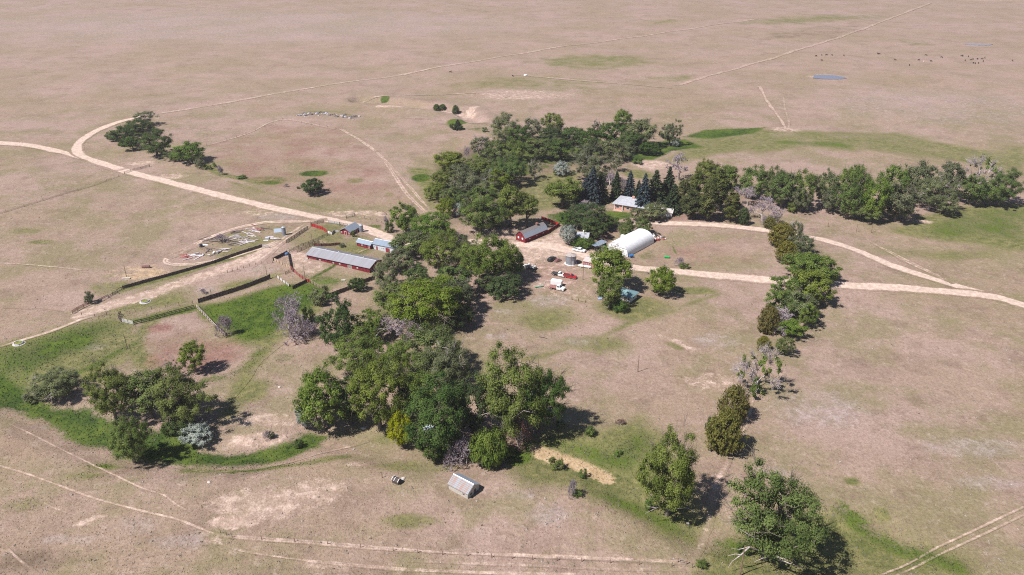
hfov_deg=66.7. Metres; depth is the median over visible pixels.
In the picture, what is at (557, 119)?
cottonwood tree
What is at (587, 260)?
pump shed
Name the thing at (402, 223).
cottonwood tree
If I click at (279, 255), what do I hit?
board fence
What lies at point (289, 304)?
dead tree
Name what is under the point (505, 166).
elm tree
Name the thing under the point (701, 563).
shrub
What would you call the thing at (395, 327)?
dead tree
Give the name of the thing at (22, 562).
footpath
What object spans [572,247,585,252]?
pickup truck
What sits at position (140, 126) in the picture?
ash tree
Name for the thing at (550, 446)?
weeds
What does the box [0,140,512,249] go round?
dirt road
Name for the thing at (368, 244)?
red shed
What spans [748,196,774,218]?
dead tree
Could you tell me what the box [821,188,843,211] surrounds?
poplar tree
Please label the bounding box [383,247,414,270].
poplar tree
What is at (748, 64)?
dirt track
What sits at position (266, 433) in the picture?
dead shrub
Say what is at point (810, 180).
elm tree
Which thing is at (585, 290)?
dirt track
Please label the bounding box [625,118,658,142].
poplar tree
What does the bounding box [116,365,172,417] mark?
cottonwood tree
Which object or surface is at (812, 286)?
boxelder tree
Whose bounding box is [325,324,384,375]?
cottonwood tree
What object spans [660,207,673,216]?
garage
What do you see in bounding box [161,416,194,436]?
ash tree
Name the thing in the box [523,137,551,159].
elm tree
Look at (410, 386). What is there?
elm tree
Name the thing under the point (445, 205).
boxelder tree
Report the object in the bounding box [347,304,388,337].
elm tree
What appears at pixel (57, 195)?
cow path
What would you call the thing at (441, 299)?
boxelder tree
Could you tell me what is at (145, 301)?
stock tank
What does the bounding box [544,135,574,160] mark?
ash tree
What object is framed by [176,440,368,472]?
footpath
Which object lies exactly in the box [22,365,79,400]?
poplar tree
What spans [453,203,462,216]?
russian olive shrub
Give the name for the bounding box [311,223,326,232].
red fence
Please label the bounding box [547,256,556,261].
car
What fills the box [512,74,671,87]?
cow path
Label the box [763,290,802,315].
elm tree
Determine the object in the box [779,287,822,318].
poplar tree
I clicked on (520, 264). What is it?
elm tree
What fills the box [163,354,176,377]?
poplar tree
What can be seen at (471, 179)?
poplar tree
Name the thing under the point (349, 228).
barn
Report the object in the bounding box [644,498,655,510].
shrub
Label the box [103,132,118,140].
ash tree
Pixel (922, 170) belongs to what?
poplar tree
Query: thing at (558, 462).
shrub
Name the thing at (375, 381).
cottonwood tree
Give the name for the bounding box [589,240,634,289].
cottonwood tree
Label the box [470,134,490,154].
poplar tree
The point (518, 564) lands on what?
dirt track
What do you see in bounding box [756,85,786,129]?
footpath
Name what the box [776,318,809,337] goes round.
elm tree
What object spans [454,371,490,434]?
ash tree
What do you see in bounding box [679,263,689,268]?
shrub
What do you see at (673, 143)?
russian olive shrub
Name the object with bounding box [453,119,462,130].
spruce tree
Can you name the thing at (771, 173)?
elm tree
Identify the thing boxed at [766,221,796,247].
juniper tree
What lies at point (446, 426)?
ash tree
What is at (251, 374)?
cow path
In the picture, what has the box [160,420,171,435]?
shrub
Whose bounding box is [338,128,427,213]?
dirt track
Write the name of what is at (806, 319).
elm tree
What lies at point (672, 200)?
spruce tree
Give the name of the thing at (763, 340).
juniper tree
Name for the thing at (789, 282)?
elm tree
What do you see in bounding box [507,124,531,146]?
ash tree
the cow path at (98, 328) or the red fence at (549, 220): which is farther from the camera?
the red fence at (549, 220)
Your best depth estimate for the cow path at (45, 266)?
334.98 m
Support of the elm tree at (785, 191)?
on the ground
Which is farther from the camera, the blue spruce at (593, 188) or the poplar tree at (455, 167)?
the poplar tree at (455, 167)
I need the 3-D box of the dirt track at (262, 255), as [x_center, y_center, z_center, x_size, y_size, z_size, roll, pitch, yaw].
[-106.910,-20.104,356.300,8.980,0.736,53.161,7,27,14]
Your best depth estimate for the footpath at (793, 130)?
540.20 m
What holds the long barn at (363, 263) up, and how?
on the ground
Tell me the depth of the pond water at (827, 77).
699.70 m
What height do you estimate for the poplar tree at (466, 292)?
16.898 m
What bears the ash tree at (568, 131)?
on the ground
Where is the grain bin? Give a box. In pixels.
[565,252,576,265]
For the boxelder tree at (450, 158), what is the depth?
447.25 m
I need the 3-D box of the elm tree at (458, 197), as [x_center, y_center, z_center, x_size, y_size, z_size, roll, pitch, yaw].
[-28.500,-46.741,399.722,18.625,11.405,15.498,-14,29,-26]
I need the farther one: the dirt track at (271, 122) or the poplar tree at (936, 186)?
the dirt track at (271, 122)
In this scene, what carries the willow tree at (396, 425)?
on the ground
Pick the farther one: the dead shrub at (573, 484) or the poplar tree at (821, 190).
the poplar tree at (821, 190)
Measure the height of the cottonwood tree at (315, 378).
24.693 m
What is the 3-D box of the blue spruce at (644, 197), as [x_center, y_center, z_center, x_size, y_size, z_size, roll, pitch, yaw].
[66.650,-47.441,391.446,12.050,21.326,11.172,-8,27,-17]
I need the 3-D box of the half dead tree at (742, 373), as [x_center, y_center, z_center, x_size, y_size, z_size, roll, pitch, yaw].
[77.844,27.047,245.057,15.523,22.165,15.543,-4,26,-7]
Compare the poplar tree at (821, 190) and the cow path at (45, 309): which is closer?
the cow path at (45, 309)
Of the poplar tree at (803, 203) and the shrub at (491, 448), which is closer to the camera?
the shrub at (491, 448)
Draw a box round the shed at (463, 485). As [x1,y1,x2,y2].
[447,473,479,498]
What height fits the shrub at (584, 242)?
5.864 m
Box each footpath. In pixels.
[0,464,216,535]
[0,540,40,574]
[8,423,196,514]
[33,496,82,516]
[52,537,107,563]
[53,492,105,509]
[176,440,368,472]
[687,389,758,568]
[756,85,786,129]
[772,127,800,132]
[782,96,790,129]
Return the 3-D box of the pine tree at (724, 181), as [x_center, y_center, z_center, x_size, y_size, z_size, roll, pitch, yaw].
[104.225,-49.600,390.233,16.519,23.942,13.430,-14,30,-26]
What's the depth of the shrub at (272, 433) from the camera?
229.77 m
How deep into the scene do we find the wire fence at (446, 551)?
187.07 m
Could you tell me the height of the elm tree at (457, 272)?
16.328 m
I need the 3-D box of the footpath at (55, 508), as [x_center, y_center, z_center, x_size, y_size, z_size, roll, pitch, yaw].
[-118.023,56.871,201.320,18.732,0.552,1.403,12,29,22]
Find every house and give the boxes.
[574,230,589,238]
[612,196,657,213]
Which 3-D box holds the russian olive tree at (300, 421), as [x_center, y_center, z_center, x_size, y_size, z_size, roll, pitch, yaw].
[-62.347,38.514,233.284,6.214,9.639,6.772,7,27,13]
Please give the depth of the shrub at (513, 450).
221.61 m
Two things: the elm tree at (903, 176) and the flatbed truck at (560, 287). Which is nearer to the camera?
the flatbed truck at (560, 287)
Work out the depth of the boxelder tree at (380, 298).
284.75 m
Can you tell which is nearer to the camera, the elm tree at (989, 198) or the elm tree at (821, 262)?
the elm tree at (821, 262)
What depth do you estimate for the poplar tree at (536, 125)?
509.33 m
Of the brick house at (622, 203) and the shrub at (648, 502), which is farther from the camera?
the brick house at (622, 203)
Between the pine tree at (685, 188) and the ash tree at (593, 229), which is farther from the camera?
the pine tree at (685, 188)
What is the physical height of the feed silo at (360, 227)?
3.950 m
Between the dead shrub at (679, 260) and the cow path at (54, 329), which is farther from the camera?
the dead shrub at (679, 260)
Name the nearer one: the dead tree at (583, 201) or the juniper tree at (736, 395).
the juniper tree at (736, 395)
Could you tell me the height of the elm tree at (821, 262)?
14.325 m
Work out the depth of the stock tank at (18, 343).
275.57 m
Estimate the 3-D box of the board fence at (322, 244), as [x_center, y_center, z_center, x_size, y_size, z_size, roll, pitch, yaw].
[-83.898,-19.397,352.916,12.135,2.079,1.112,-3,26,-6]
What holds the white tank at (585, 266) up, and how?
on the ground
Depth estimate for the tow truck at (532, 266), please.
333.77 m
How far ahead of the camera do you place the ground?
330.57 m
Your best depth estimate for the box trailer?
317.52 m
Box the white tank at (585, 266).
[578,264,590,268]
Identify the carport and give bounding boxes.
[591,240,606,248]
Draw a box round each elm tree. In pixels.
[162,151,184,159]
[171,139,205,161]
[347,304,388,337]
[394,367,439,414]
[400,258,429,285]
[407,211,451,238]
[430,223,459,242]
[431,260,475,292]
[438,187,470,205]
[464,183,498,206]
[481,136,513,157]
[487,149,530,184]
[500,136,525,160]
[507,248,526,274]
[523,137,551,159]
[574,191,584,202]
[635,217,653,232]
[715,163,740,186]
[737,163,774,197]
[763,165,785,201]
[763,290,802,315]
[768,168,799,208]
[768,266,806,295]
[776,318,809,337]
[777,250,831,274]
[790,166,818,207]
[799,303,820,326]
[801,251,842,280]
[831,179,864,218]
[838,160,873,199]
[860,173,896,221]
[878,163,912,204]
[956,174,990,204]
[980,184,1003,204]
[986,166,1023,205]
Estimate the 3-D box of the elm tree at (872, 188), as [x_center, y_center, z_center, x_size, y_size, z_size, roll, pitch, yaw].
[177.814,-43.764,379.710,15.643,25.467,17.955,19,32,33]
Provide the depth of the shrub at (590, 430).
226.36 m
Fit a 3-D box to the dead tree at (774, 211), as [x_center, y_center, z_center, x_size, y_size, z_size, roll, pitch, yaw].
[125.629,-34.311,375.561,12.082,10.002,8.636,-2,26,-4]
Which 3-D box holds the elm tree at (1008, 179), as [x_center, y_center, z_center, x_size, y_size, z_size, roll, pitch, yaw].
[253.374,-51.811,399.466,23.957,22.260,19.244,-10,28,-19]
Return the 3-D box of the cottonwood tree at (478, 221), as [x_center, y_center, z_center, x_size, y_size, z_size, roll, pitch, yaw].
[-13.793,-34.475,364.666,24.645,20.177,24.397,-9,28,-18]
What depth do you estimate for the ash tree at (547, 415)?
220.74 m
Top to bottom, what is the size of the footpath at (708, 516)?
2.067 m
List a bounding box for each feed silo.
[281,226,285,235]
[359,224,362,231]
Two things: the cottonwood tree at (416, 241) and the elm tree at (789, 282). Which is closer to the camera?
the elm tree at (789, 282)
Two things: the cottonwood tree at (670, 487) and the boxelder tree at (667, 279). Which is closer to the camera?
the cottonwood tree at (670, 487)
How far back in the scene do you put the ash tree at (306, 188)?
415.72 m
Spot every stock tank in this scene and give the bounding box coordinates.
[12,340,24,346]
[139,299,150,303]
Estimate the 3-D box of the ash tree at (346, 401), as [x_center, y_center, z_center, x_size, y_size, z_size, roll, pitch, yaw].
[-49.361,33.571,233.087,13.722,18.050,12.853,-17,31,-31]
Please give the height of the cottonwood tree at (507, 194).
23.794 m
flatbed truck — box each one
[548,284,565,291]
[551,271,563,276]
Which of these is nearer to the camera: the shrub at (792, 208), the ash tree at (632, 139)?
the shrub at (792, 208)
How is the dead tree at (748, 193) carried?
on the ground
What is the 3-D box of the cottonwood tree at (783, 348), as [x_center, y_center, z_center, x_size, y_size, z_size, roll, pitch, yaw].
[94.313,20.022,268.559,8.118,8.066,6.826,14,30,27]
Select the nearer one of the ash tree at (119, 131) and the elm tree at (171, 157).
the elm tree at (171, 157)
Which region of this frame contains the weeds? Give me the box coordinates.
[0,122,1023,574]
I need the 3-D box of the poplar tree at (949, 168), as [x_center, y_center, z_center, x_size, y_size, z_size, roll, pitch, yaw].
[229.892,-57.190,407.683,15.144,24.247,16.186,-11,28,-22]
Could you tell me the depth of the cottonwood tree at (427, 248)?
327.42 m
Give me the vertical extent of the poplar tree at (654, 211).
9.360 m
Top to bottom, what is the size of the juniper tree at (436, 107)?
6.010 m
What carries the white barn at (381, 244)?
on the ground
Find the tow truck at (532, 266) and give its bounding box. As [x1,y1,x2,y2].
[523,263,536,269]
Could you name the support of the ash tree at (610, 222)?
on the ground
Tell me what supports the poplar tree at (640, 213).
on the ground
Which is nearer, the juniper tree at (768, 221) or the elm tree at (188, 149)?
the juniper tree at (768, 221)
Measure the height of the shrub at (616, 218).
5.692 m
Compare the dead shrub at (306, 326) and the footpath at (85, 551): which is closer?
the footpath at (85, 551)
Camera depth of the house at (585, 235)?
359.45 m
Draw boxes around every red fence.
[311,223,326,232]
[541,216,557,224]
[547,223,559,233]
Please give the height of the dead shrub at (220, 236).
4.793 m
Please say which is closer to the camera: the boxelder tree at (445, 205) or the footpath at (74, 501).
the footpath at (74, 501)
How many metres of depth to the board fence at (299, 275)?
324.69 m
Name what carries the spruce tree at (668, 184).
on the ground
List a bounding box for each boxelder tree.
[370,281,415,318]
[381,272,464,328]
[422,181,446,199]
[429,169,457,185]
[430,150,467,170]
[434,195,454,214]
[459,154,492,175]
[486,169,513,189]
[618,217,637,236]
[645,264,677,294]
[692,157,720,177]
[787,268,840,301]
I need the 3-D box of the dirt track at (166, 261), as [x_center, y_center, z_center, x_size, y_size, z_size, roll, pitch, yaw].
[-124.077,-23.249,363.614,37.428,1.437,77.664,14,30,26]
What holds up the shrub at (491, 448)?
on the ground
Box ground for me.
[0,0,1023,574]
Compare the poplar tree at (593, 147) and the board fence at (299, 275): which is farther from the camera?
the poplar tree at (593, 147)
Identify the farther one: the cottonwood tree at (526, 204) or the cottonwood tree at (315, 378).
the cottonwood tree at (526, 204)
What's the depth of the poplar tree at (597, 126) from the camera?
518.98 m
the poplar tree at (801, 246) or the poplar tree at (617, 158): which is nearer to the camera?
the poplar tree at (801, 246)
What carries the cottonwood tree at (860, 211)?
on the ground
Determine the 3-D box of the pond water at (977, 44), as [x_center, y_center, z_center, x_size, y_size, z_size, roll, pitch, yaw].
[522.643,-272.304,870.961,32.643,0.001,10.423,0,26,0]
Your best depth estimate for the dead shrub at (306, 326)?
278.65 m
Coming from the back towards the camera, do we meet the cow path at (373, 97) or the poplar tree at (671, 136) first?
the cow path at (373, 97)
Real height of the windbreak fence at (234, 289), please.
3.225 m
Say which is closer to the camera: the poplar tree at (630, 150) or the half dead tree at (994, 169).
the half dead tree at (994, 169)
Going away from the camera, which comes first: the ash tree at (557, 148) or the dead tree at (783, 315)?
the dead tree at (783, 315)
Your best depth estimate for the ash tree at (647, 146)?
483.05 m
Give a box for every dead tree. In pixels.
[273,290,302,328]
[375,314,421,340]
[463,145,471,157]
[575,200,591,210]
[606,170,615,188]
[620,179,626,189]
[665,152,688,179]
[730,342,785,397]
[733,186,756,205]
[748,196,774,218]
[760,205,784,225]
[773,305,792,334]
[965,152,1004,184]
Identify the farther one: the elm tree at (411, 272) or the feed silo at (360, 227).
the feed silo at (360, 227)
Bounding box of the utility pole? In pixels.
[739,545,745,574]
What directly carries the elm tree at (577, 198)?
on the ground
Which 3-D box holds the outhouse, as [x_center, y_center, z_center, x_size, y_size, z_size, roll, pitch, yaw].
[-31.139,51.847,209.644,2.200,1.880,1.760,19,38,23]
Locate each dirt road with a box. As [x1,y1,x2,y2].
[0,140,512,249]
[68,112,157,171]
[509,240,1023,308]
[621,219,988,291]
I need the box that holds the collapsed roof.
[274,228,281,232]
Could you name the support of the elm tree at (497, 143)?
on the ground
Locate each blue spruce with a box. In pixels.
[574,178,589,205]
[579,166,604,205]
[621,170,634,196]
[633,173,651,212]
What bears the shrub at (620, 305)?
on the ground
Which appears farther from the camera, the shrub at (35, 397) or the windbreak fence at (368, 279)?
the windbreak fence at (368, 279)
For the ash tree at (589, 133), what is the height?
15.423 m
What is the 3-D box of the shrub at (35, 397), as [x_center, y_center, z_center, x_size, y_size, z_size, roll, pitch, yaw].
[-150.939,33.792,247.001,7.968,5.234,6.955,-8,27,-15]
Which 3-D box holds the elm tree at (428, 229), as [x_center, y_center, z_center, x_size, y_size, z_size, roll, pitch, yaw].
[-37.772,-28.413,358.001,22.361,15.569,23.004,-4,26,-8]
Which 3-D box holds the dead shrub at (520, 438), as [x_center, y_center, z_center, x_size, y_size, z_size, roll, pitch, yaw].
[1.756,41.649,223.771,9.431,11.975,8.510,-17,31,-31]
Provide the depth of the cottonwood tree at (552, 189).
394.16 m
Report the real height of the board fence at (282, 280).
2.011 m
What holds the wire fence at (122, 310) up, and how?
on the ground
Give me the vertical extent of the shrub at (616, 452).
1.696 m
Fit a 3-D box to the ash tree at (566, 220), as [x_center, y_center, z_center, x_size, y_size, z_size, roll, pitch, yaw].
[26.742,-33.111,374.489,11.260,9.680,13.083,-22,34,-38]
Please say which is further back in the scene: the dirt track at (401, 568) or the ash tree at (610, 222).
the ash tree at (610, 222)
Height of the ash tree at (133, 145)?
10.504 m
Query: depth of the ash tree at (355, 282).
311.84 m
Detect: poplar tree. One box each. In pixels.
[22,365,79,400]
[132,110,159,120]
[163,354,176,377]
[371,254,399,289]
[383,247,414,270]
[422,336,470,387]
[443,271,476,308]
[445,163,473,182]
[447,170,498,194]
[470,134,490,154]
[489,110,518,139]
[522,115,543,137]
[528,158,542,179]
[566,153,616,177]
[570,138,602,162]
[592,120,602,130]
[597,139,622,159]
[610,153,622,170]
[618,142,636,160]
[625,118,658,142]
[629,208,651,219]
[643,201,667,219]
[657,119,682,145]
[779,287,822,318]
[787,233,816,253]
[790,186,813,211]
[790,219,804,235]
[814,168,842,206]
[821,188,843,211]
[877,176,920,220]
[899,157,938,195]
[914,170,963,209]
[932,187,960,214]
[934,158,966,192]
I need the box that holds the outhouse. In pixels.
[391,475,400,484]
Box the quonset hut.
[607,228,653,256]
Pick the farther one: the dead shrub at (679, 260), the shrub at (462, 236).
the shrub at (462, 236)
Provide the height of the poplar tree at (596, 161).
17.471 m
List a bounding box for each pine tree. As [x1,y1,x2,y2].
[677,178,690,211]
[680,188,700,218]
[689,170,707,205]
[695,176,721,220]
[705,167,732,210]
[721,188,741,220]
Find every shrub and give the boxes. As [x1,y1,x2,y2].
[21,388,43,403]
[83,291,94,302]
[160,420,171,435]
[193,157,205,168]
[212,234,228,241]
[214,314,233,336]
[217,166,222,174]
[262,430,270,440]
[266,430,274,438]
[271,306,311,344]
[293,438,303,447]
[297,318,319,339]
[301,305,315,321]
[307,285,329,304]
[385,220,394,231]
[442,435,474,471]
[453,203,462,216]
[457,234,467,243]
[466,424,510,472]
[504,416,533,452]
[508,445,516,455]
[548,457,563,470]
[555,419,565,429]
[567,479,576,498]
[570,235,596,248]
[571,489,583,498]
[578,468,586,477]
[584,425,595,436]
[608,216,619,225]
[611,298,627,312]
[613,450,621,455]
[615,418,624,424]
[631,157,642,163]
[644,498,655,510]
[670,139,679,146]
[675,257,684,266]
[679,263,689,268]
[695,558,707,569]
[736,541,751,555]
[787,202,800,211]
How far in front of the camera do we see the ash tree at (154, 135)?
473.82 m
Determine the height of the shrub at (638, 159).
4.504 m
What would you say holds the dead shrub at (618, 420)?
on the ground
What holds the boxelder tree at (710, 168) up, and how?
on the ground
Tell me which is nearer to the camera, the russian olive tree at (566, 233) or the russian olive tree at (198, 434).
the russian olive tree at (198, 434)
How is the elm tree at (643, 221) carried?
on the ground
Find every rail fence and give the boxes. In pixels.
[133,305,194,323]
[195,304,225,336]
[296,242,312,251]
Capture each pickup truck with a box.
[563,273,576,279]
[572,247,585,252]
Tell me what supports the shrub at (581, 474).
on the ground
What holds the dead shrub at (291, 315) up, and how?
on the ground
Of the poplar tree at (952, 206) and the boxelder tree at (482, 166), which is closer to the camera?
the poplar tree at (952, 206)
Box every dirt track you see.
[155,19,754,113]
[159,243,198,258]
[161,218,327,265]
[207,119,335,145]
[215,533,691,564]
[217,540,593,574]
[240,223,311,267]
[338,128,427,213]
[374,150,431,209]
[409,559,696,571]
[564,276,600,305]
[676,3,930,85]
[862,234,955,283]
[877,505,1023,574]
[894,513,1023,574]
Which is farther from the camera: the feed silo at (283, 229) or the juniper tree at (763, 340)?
the feed silo at (283, 229)
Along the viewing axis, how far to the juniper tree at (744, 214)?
374.65 m
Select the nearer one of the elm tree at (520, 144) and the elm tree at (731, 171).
the elm tree at (731, 171)
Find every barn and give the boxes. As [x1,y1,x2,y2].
[305,246,381,272]
[340,222,358,234]
[372,238,399,251]
[516,222,547,242]
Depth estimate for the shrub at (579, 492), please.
203.94 m
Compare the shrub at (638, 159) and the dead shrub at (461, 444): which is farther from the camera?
the shrub at (638, 159)
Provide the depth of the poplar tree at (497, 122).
501.15 m
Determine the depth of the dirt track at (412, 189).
436.74 m
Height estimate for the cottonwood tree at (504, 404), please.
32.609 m
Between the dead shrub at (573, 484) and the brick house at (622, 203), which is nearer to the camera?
the dead shrub at (573, 484)
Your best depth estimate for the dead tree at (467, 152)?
466.48 m
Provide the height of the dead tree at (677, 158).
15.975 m
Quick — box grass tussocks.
[0,160,1023,574]
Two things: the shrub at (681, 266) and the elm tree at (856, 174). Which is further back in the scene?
the elm tree at (856, 174)
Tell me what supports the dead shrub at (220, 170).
on the ground
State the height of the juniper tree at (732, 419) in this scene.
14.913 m
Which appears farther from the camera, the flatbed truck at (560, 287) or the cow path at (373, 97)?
the cow path at (373, 97)
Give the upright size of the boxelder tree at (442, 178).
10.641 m
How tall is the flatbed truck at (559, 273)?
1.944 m
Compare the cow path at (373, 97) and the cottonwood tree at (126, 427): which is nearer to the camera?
the cottonwood tree at (126, 427)
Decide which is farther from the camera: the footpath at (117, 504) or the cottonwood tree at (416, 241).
the cottonwood tree at (416, 241)
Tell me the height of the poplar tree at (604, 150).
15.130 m
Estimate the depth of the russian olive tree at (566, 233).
353.84 m
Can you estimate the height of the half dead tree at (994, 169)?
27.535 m
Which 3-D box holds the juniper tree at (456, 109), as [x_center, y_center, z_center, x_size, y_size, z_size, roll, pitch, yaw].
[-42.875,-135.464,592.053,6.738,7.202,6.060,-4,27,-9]
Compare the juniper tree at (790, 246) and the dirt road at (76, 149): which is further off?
the dirt road at (76, 149)
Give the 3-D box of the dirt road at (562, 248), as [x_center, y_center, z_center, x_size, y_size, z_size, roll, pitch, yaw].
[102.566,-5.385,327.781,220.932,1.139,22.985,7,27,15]
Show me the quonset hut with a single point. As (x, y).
(635, 241)
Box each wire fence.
[81,301,192,315]
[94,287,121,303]
[219,529,692,567]
[289,230,335,252]
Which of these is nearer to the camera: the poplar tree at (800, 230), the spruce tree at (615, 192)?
the poplar tree at (800, 230)
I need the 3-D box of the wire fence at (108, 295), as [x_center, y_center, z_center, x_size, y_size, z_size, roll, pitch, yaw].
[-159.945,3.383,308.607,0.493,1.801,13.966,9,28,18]
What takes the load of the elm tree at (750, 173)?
on the ground
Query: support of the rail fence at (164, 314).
on the ground
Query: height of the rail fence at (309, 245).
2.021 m
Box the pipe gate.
[71,302,88,313]
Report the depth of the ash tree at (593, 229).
359.48 m
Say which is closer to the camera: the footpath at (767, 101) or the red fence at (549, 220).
the red fence at (549, 220)
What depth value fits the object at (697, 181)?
391.66 m
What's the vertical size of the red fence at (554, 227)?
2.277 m
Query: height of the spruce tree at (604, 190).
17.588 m
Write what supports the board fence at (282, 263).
on the ground
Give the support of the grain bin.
on the ground
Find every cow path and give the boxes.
[0,175,118,213]
[0,262,88,270]
[0,306,74,313]
[0,311,105,347]
[92,316,103,338]
[228,340,286,402]
[348,92,509,102]
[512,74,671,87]
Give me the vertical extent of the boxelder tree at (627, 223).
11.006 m
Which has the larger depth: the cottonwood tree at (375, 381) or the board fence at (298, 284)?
the board fence at (298, 284)
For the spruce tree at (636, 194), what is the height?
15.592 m
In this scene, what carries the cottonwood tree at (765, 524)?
on the ground
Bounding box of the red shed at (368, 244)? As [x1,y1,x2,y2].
[356,238,372,248]
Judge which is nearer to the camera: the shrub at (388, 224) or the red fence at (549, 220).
the shrub at (388, 224)
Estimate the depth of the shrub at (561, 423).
229.34 m
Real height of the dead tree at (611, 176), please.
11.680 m
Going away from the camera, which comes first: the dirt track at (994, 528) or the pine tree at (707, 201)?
the dirt track at (994, 528)
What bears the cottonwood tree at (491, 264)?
on the ground
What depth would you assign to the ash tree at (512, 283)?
305.59 m
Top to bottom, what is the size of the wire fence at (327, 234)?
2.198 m
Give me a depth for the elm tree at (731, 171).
421.47 m
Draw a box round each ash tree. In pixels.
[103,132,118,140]
[107,124,135,142]
[116,132,145,149]
[123,117,158,132]
[137,127,173,155]
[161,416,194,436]
[299,177,324,193]
[315,291,358,348]
[323,374,367,424]
[347,276,368,290]
[399,369,472,451]
[419,427,455,460]
[441,304,475,327]
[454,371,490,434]
[473,272,496,291]
[484,207,513,226]
[485,270,522,299]
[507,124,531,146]
[516,359,576,432]
[538,125,562,144]
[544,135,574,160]
[557,210,578,225]
[560,126,586,143]
[565,201,607,227]
[573,127,602,145]
[580,215,606,238]
[595,117,628,145]
[595,215,617,229]
[615,130,645,151]
[638,141,663,154]
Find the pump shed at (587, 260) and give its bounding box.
[583,256,598,266]
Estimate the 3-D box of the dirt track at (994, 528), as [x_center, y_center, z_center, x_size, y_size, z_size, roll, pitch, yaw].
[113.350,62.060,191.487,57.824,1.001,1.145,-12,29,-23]
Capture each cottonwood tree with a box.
[79,355,136,420]
[104,412,158,467]
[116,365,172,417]
[147,364,217,424]
[176,338,206,371]
[291,359,353,431]
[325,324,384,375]
[344,350,419,428]
[362,338,419,377]
[382,200,418,231]
[387,231,432,255]
[396,318,463,373]
[417,230,464,269]
[448,234,482,270]
[457,194,508,232]
[457,229,522,276]
[475,340,549,438]
[496,183,526,226]
[514,192,539,227]
[539,111,564,132]
[542,176,584,208]
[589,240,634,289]
[594,266,623,307]
[614,108,632,132]
[635,411,701,516]
[717,444,835,569]
[775,336,796,354]
[855,201,885,221]
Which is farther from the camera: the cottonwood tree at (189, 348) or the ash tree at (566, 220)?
the ash tree at (566, 220)
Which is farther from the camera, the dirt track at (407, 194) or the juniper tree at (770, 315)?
the dirt track at (407, 194)
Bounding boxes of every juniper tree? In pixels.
[433,104,439,110]
[451,105,459,113]
[704,408,748,456]
[716,384,750,419]
[737,207,750,224]
[756,335,771,351]
[757,304,781,334]
[763,217,776,228]
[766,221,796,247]
[773,240,798,264]
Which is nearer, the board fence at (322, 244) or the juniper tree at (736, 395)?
the juniper tree at (736, 395)
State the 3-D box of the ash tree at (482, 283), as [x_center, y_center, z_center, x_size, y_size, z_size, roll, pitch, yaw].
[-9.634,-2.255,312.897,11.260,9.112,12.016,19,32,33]
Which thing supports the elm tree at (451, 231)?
on the ground
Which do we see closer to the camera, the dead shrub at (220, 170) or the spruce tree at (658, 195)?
the spruce tree at (658, 195)
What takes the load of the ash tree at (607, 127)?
on the ground
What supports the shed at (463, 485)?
on the ground
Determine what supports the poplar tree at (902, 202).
on the ground
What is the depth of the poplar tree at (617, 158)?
451.43 m
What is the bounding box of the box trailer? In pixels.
[551,278,562,284]
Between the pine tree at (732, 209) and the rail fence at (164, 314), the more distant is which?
the pine tree at (732, 209)
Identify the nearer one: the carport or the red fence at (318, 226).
the carport
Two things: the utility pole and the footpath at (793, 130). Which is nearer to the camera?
the utility pole
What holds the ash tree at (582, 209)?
on the ground
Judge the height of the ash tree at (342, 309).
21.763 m
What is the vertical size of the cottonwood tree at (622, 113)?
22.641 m
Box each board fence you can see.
[272,250,286,260]
[273,257,290,268]
[276,275,288,285]
[286,226,307,242]
[292,279,306,288]
[294,270,304,279]
[313,242,339,245]
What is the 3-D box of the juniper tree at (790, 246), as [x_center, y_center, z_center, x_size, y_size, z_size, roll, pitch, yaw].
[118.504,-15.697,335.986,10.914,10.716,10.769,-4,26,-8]
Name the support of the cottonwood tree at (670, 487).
on the ground
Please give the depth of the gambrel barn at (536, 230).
361.79 m
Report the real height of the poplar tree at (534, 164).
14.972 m
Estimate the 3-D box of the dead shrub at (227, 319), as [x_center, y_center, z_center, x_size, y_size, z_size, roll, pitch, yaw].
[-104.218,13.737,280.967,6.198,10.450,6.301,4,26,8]
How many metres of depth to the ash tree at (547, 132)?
496.88 m
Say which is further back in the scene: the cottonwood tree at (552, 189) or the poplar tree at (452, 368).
the cottonwood tree at (552, 189)
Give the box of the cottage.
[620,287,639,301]
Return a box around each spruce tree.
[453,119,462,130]
[597,172,609,204]
[609,170,621,199]
[633,181,640,198]
[649,170,667,206]
[662,166,676,203]
[663,184,682,216]
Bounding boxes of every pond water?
[813,75,845,78]
[967,43,991,44]
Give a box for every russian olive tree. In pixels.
[177,420,215,447]
[294,406,315,428]
[553,160,570,175]
[558,223,577,244]
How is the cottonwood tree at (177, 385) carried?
on the ground
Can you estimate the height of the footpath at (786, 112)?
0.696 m
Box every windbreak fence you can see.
[122,244,261,288]
[198,274,269,302]
[313,276,374,304]
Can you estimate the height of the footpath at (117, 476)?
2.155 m
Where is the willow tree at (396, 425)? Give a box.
[385,409,414,448]
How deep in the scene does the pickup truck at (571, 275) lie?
324.44 m
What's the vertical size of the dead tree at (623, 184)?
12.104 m
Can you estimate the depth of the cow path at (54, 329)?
285.19 m
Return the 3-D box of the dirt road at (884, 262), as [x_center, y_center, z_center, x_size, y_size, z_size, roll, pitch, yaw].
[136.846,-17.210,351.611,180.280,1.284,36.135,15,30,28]
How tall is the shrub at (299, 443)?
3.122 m
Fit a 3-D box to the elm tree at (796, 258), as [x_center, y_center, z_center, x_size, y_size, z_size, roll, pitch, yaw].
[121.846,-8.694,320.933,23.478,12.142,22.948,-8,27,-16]
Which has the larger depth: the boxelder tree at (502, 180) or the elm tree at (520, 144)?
the elm tree at (520, 144)
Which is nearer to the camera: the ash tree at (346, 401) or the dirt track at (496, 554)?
the dirt track at (496, 554)
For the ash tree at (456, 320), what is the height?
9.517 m

